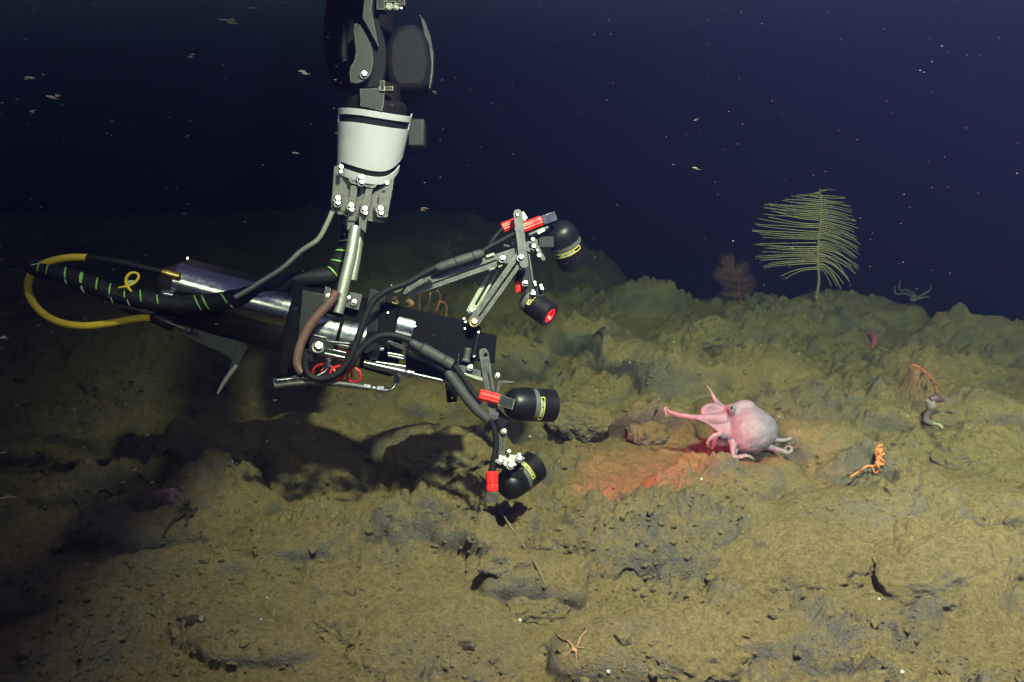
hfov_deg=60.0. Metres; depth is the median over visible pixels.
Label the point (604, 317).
seabed
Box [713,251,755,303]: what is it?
fuzzy coral
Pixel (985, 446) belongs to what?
rock
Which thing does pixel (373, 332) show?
camera instrument
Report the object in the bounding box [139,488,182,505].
fan anemone
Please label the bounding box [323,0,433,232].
robot arm
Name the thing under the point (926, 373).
drooping coral
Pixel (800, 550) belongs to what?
rock
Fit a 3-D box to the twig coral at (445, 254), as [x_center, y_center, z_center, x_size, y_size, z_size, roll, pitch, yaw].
[-0.524,-0.740,7.021,0.237,0.178,0.100,0,15,0]
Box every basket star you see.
[849,444,884,477]
[894,281,931,301]
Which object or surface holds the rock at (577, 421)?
on the seabed
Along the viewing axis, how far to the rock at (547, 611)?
2.34 m
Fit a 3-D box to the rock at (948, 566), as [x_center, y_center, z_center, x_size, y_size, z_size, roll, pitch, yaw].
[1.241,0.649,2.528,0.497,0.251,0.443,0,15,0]
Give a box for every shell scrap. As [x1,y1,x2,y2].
[185,615,204,625]
[457,641,475,650]
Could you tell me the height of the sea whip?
0.050 m
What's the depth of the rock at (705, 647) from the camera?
2.11 m
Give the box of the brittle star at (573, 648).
[556,624,589,659]
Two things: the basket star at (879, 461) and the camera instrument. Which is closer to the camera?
the camera instrument
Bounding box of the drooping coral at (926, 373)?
[893,355,952,409]
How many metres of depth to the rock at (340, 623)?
2.26 m
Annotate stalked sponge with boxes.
[923,394,944,429]
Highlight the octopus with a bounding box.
[664,382,795,459]
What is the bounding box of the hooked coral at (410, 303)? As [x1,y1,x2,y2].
[405,290,447,315]
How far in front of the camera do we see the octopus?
3.26 m
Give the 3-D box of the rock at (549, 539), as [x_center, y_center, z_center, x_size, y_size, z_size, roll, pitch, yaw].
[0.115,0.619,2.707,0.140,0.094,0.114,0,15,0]
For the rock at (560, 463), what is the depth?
3.22 m
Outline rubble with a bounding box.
[0,340,1023,681]
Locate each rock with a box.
[312,602,366,644]
[382,426,492,480]
[477,548,532,577]
[505,596,571,624]
[532,529,565,553]
[545,401,614,443]
[553,459,567,469]
[623,599,758,681]
[625,421,669,445]
[686,315,742,354]
[705,512,874,597]
[870,512,1023,610]
[930,419,1023,471]
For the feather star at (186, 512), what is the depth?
2.66 m
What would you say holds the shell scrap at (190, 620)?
on the seabed
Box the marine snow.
[0,0,1022,625]
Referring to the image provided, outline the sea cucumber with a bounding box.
[868,331,878,347]
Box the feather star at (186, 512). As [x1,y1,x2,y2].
[162,496,198,537]
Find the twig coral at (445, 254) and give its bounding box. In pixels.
[430,237,459,258]
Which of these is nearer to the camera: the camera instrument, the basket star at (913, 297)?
the camera instrument
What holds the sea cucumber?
on the seabed
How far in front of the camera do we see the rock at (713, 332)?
4.91 m
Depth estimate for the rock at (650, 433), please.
3.59 m
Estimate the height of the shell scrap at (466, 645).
0.024 m
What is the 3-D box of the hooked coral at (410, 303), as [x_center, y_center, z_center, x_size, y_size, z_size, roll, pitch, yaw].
[-0.352,-0.151,3.647,0.175,0.133,0.112,-3,15,-11]
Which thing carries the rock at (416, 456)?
on the seabed
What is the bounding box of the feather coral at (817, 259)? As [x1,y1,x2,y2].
[753,188,859,298]
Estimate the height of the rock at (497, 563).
0.080 m
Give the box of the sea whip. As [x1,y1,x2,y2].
[496,503,546,587]
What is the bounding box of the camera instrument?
[23,209,588,502]
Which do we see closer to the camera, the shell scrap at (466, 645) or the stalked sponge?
the shell scrap at (466, 645)
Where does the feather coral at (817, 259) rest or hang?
on the seabed
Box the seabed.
[0,205,1023,681]
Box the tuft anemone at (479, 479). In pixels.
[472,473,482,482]
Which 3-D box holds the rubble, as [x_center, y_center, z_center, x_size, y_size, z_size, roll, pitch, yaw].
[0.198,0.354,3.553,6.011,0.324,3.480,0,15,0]
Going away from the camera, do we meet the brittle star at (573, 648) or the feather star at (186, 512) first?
the brittle star at (573, 648)

